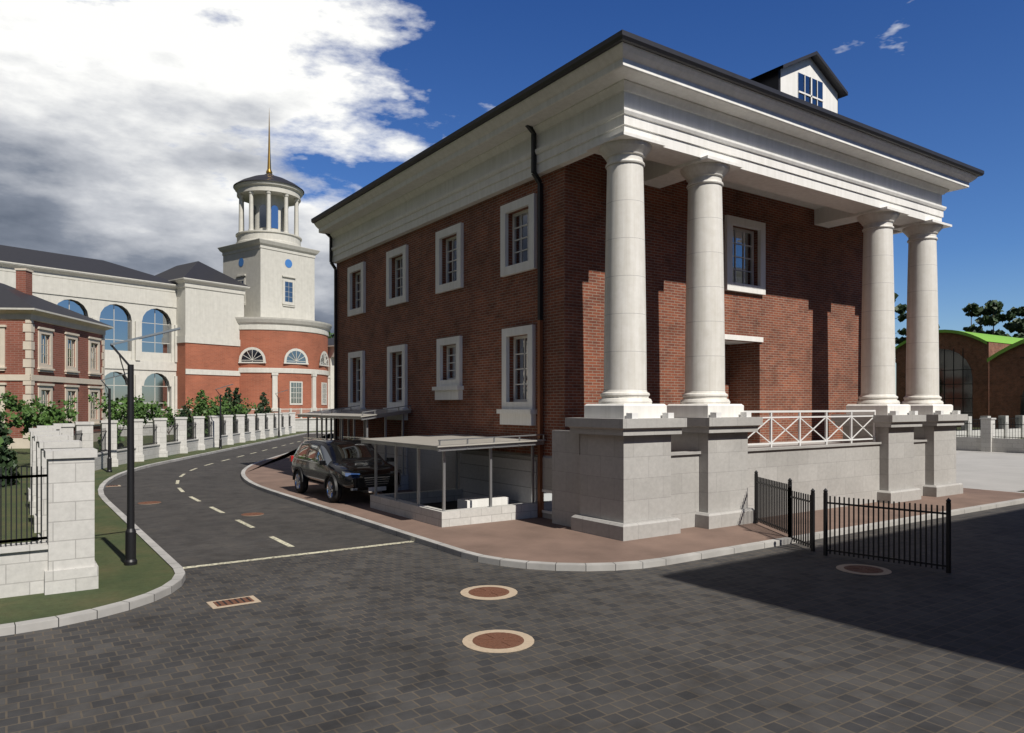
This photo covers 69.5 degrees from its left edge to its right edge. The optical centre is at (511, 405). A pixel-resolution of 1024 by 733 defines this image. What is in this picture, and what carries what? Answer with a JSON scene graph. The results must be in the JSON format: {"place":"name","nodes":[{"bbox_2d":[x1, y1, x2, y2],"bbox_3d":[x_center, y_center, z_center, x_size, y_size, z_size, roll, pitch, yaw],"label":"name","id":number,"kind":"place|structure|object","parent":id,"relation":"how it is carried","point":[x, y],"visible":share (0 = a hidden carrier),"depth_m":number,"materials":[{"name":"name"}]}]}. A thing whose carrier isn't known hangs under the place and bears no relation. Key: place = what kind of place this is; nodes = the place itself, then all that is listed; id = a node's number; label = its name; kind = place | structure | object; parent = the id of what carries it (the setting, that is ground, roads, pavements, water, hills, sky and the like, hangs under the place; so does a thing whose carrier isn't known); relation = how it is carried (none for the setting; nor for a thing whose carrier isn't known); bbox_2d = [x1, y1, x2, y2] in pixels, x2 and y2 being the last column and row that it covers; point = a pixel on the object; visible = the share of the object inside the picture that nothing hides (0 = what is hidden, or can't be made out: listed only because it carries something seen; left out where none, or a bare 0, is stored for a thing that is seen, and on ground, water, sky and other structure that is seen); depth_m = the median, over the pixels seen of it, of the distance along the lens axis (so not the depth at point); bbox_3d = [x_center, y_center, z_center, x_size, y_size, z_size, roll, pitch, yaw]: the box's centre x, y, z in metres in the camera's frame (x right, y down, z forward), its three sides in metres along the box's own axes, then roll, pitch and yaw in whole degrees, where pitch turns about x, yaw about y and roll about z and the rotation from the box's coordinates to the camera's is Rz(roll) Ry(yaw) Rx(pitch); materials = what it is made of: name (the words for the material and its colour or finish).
{"place":"outdoors","nodes":[
{"label":"outdoors","id":0,"kind":"place"},
{"bbox_2d":[0,431,333,635],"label":"verge grass","id":1,"kind":"structure","parent":0,"point":[151,576],"depth_m":13.05,"materials":[{"name":"plant"}]},
{"bbox_2d":[0,410,15,428],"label":"garden tree","id":2,"kind":"object","parent":1,"relation":"on","point":[4,413],"visible":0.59,"depth_m":38.81,"materials":[{"name":"green plant"}]},
{"bbox_2d":[0,466,47,597],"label":"fence","id":3,"kind":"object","parent":1,"relation":"on","point":[23,566],"depth_m":11.30,"materials":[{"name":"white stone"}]},
{"bbox_2d":[0,390,65,421],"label":"garden tree","id":4,"kind":"object","parent":1,"relation":"on","point":[9,402],"visible":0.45,"depth_m":42.72,"materials":[{"name":"green plant"}]},
{"bbox_2d":[6,397,78,440],"bbox_3d":[-21.875,1.237,34.206,2.747,3.326,2.942,0,0,-17],"label":"garden tree","id":5,"kind":"object","parent":1,"relation":"on","point":[58,415],"visible":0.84,"depth_m":33.73,"materials":[{"name":"green plant"}]},
{"bbox_2d":[101,373,126,471],"bbox_3d":[-17.294,0.712,32.208,1.171,4.377,0.212,0,0,-19],"label":"lamp post","id":6,"kind":"object","parent":1,"relation":"on","point":[109,463],"visible":0.98,"depth_m":32.07,"materials":[{"name":"black metal"}]},
{"bbox_2d":[88,393,147,428],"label":"garden tree","id":7,"kind":"object","parent":1,"relation":"on","point":[104,409],"visible":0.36,"depth_m":47.50,"materials":[{"name":"green plant"}]},
{"bbox_2d":[107,393,166,427],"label":"garden tree","id":8,"kind":"object","parent":1,"relation":"on","point":[143,412],"visible":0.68,"depth_m":44.66,"materials":[{"name":"green plant"}]},
{"bbox_2d":[110,327,179,565],"bbox_3d":[-6.755,0.712,13.607,1.169,4.377,0.220,0,0,-35],"label":"lamp post","id":9,"kind":"object","parent":1,"relation":"on","point":[130,546],"visible":1,"depth_m":13.42,"materials":[{"name":"black metal"}]},
{"bbox_2d":[28,412,295,594],"bbox_3d":[-18.278,1.800,44.210,7.235,2.200,69.260,0,0,-14],"label":"road fence","id":10,"kind":"object","parent":1,"relation":"on","point":[67,458],"depth_m":14.28,"materials":[{"name":"white stone"}]},
{"bbox_2d":[149,406,189,432],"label":"garden tree","id":11,"kind":"object","parent":1,"relation":"on","point":[169,416],"visible":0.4,"depth_m":55.29,"materials":[{"name":"green plant"}]},
{"bbox_2d":[185,396,228,415],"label":"garden tree","id":12,"kind":"object","parent":1,"relation":"on","point":[197,402],"visible":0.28,"depth_m":67.83,"materials":[{"name":"green plant"}]},
{"bbox_2d":[215,384,232,448],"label":"lamp post","id":13,"kind":"object","parent":1,"relation":"on","point":[220,443],"visible":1,"depth_m":49.91,"materials":[{"name":"black metal"}]},
{"bbox_2d":[221,387,233,433],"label":"conifer shrub","id":14,"kind":"object","parent":1,"relation":"on","point":[229,394],"visible":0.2,"depth_m":73.33,"materials":[{"name":"green plant"}]},
{"bbox_2d":[209,400,249,419],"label":"garden tree","id":15,"kind":"object","parent":1,"relation":"on","point":[232,409],"visible":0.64,"depth_m":60.64,"materials":[{"name":"green plant"}]},
{"bbox_2d":[214,394,258,413],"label":"garden tree","id":16,"kind":"object","parent":1,"relation":"on","point":[246,406],"visible":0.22,"depth_m":69.44,"materials":[{"name":"green plant"}]},
{"bbox_2d":[275,390,286,436],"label":"lamp post","id":17,"kind":"object","parent":1,"relation":"on","point":[279,416],"visible":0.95,"depth_m":67.83,"materials":[{"name":"black metal"}]},
{"bbox_2d":[104,433,409,566],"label":"road","id":18,"kind":"structure","parent":0,"point":[183,529],"depth_m":20.11,"materials":[{"name":"grey asphalt"}]},
{"bbox_2d":[138,501,160,503],"bbox_3d":[-11.149,2.985,22.684,0.660,0.019,0.660,0,0,-35],"label":"manhole cover","id":19,"kind":"object","parent":18,"relation":"on","point":[151,502],"visible":1,"depth_m":22.69,"materials":[{"name":"metal"}]},
{"bbox_2d":[241,512,263,515],"bbox_3d":[-7.135,2.985,20.286,0.600,0.019,0.600,0,0,-35],"label":"manhole cover","id":20,"kind":"object","parent":18,"relation":"on","point":[251,514],"visible":1,"depth_m":20.19,"materials":[{"name":"metal"}]},
{"bbox_2d":[176,439,412,568],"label":"road markings","id":21,"kind":"object","parent":18,"relation":"on","point":[251,526],"visible":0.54,"depth_m":15.66,"materials":[{"name":"paint"}]},
{"bbox_2d":[0,503,1023,732],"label":"plaza paving","id":22,"kind":"structure","parent":0,"point":[794,638],"depth_m":9.06,"materials":[{"name":"grey stone"}]},
{"bbox_2d":[206,595,260,608],"bbox_3d":[-4.239,2.986,11.235,0.700,0.019,0.440,0,0,-35],"label":"drain grate","id":23,"kind":"object","parent":22,"relation":"on","point":[232,602],"visible":1,"depth_m":11.19,"materials":[{"name":"metal"}]},
{"bbox_2d":[460,585,517,599],"bbox_3d":[-0.370,2.985,11.819,0.920,0.019,0.920,0,0,-35],"label":"manhole cover","id":24,"kind":"object","parent":22,"relation":"on","point":[487,592],"visible":1,"depth_m":11.76,"materials":[{"name":"metal"}]},
{"bbox_2d":[462,630,533,652],"bbox_3d":[-0.174,2.985,9.381,0.920,0.019,0.920,0,0,-35],"label":"manhole cover","id":25,"kind":"object","parent":22,"relation":"on","point":[497,641],"visible":1,"depth_m":9.32,"materials":[{"name":"metal"}]},
{"bbox_2d":[754,470,950,572],"bbox_3d":[6.481,2.290,15.480,0.986,1.420,5.275,0,0,-21],"label":"gate fence","id":26,"kind":"object","parent":22,"relation":"on","point":[762,486],"visible":1,"depth_m":14.69,"materials":[{"name":"black metal"}]},
{"bbox_2d":[836,564,891,574],"bbox_3d":[6.414,2.985,13.460,0.920,0.019,0.920,0,0,-35],"label":"manhole cover","id":27,"kind":"object","parent":22,"relation":"on","point":[863,569],"visible":1,"depth_m":13.41,"materials":[{"name":"metal"}]},
{"bbox_2d":[0,0,1023,383],"label":"sky","id":28,"kind":"structure","parent":0,"point":[128,128],"materials":[{"name":"blue"}]},
{"bbox_2d":[99,427,1023,568],"bbox_3d":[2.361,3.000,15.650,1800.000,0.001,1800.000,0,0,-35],"label":"ground","id":29,"kind":"structure","parent":0,"point":[959,428],"depth_m":85.49,"materials":[{"name":"green"}]},
{"bbox_2d":[0,411,20,486],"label":"conifer shrub","id":30,"kind":"object","parent":29,"relation":"on","point":[8,459],"visible":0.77,"depth_m":26.64,"materials":[{"name":"green plant"}]},
{"bbox_2d":[0,268,113,448],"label":"brick villa","id":31,"kind":"object","parent":29,"relation":"on","point":[50,351],"visible":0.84,"depth_m":52.95,"materials":[{"name":"red brick"}]},
{"bbox_2d":[95,415,124,451],"bbox_3d":[-21.348,1.791,39.225,1.614,2.594,1.565,0,0,15],"label":"tree","id":32,"kind":"object","parent":29,"relation":"on","point":[99,438],"visible":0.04,"depth_m":39.15,"materials":[{"name":"green plant"}]},
{"bbox_2d":[0,115,333,435],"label":"tower building","id":33,"kind":"structure","parent":29,"relation":"on","point":[251,328],"depth_m":87.94,"materials":[{"name":"white paint"}]},
{"bbox_2d":[179,405,191,439],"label":"tree","id":34,"kind":"object","parent":29,"relation":"on","point":[184,413],"visible":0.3,"depth_m":52.09,"materials":[{"name":"green plant"}]},
{"bbox_2d":[192,389,213,435],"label":"conifer shrub","id":35,"kind":"object","parent":29,"relation":"on","point":[199,409],"visible":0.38,"depth_m":57.95,"materials":[{"name":"green plant"}]},
{"bbox_2d":[228,387,244,413],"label":"conifer shrub","id":36,"kind":"object","parent":29,"relation":"on","point":[237,399],"visible":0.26,"depth_m":65.95,"materials":[{"name":"green plant"}]},
{"bbox_2d":[254,403,264,430],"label":"tree","id":37,"kind":"object","parent":29,"relation":"on","point":[259,411],"visible":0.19,"depth_m":73.89,"materials":[{"name":"green plant"}]},
{"bbox_2d":[257,392,273,412],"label":"conifer shrub","id":38,"kind":"object","parent":29,"relation":"on","point":[264,401],"visible":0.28,"depth_m":77.91,"materials":[{"name":"green plant"}]},
{"bbox_2d":[311,29,983,540],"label":"building","id":39,"kind":"structure","parent":29,"relation":"on","point":[631,277],"depth_m":20.51,"materials":[{"name":"brick"}]},
{"bbox_2d":[744,410,875,446],"bbox_3d":[8.300,0.610,20.338,6.250,0.960,0.060,0,0,-35],"label":"terrace railing","id":40,"kind":"object","parent":39,"relation":"on","point":[799,417],"visible":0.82,"depth_m":20.31,"materials":[{"name":"white metal"}]},
{"bbox_2d":[894,292,906,342],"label":"pine tree","id":41,"kind":"object","parent":29,"relation":"on","point":[900,309],"visible":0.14,"depth_m":170.10,"materials":[{"name":"green plant"}]},
{"bbox_2d":[895,324,939,356],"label":"pine tree","id":42,"kind":"object","parent":29,"relation":"on","point":[896,338],"visible":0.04,"depth_m":191.02,"materials":[{"name":"green plant"}]},
{"bbox_2d":[895,330,1023,428],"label":"building","id":43,"kind":"structure","parent":29,"relation":"on","point":[980,374],"depth_m":101.38,"materials":[{"name":"brick"}]},
{"bbox_2d":[962,303,1010,336],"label":"pine tree","id":44,"kind":"object","parent":29,"relation":"on","point":[969,309],"visible":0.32,"depth_m":171.83,"materials":[{"name":"green plant"}]},
{"bbox_2d":[956,415,1023,452],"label":"perimeter fence","id":45,"kind":"object","parent":29,"relation":"on","point":[988,436],"visible":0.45,"depth_m":48.59,"materials":[{"name":"white stone"}]},
{"bbox_2d":[973,300,1023,337],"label":"pine tree","id":46,"kind":"object","parent":29,"relation":"on","point":[990,309],"visible":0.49,"depth_m":160.00,"materials":[{"name":"green plant"}]},
{"bbox_2d":[1003,306,1023,333],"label":"pine tree","id":47,"kind":"object","parent":29,"relation":"on","point":[1019,312],"visible":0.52,"depth_m":179.33,"materials":[{"name":"green plant"}]},
{"bbox_2d":[1007,323,1023,336],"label":"pine tree","id":48,"kind":"object","parent":29,"relation":"on","point":[1018,328],"visible":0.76,"depth_m":172.30,"materials":[{"name":"green plant"}]},
{"bbox_2d":[241,433,1023,570],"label":"building pavement","id":49,"kind":"structure","parent":0,"point":[538,543],"depth_m":16.62,"materials":[{"name":"brown brick"}]},
{"bbox_2d":[296,405,359,439],"bbox_3d":[-6.817,1.428,29.666,2.850,2.905,2.800,0,0,-35],"label":"stair canopy","id":50,"kind":"object","parent":49,"relation":"on","point":[308,415],"visible":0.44,"depth_m":29.05,"materials":[{"name":"white metal"}]},
{"bbox_2d":[290,436,401,502],"bbox_3d":[-5.391,1.955,23.663,2.438,1.860,5.183,0,0,-35],"label":"suv","id":51,"kind":"object","parent":49,"relation":"on","point":[335,467],"visible":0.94,"depth_m":22.61,"materials":[{"name":"black paint"}]},
{"bbox_2d":[318,405,411,492],"bbox_3d":[-4.886,1.428,26.504,2.850,2.905,4.000,0,0,-35],"label":"stair canopy","id":52,"kind":"object","parent":49,"relation":"on","point":[365,415],"visible":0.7,"depth_m":25.23,"materials":[{"name":"grey metal"}]},
{"bbox_2d":[358,434,545,526],"bbox_3d":[-1.745,1.802,19.895,3.141,2.155,4.650,0,0,-35],"label":"stair canopy","id":53,"kind":"object","parent":49,"relation":"on","point":[444,507],"visible":1,"depth_m":18.81,"materials":[{"name":"grey metal"}]},
{"bbox_2d":[319,433,1023,490],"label":"pavement","id":54,"kind":"structure","parent":0,"point":[1002,471],"depth_m":34.03,"materials":[{"name":"grey concrete"}]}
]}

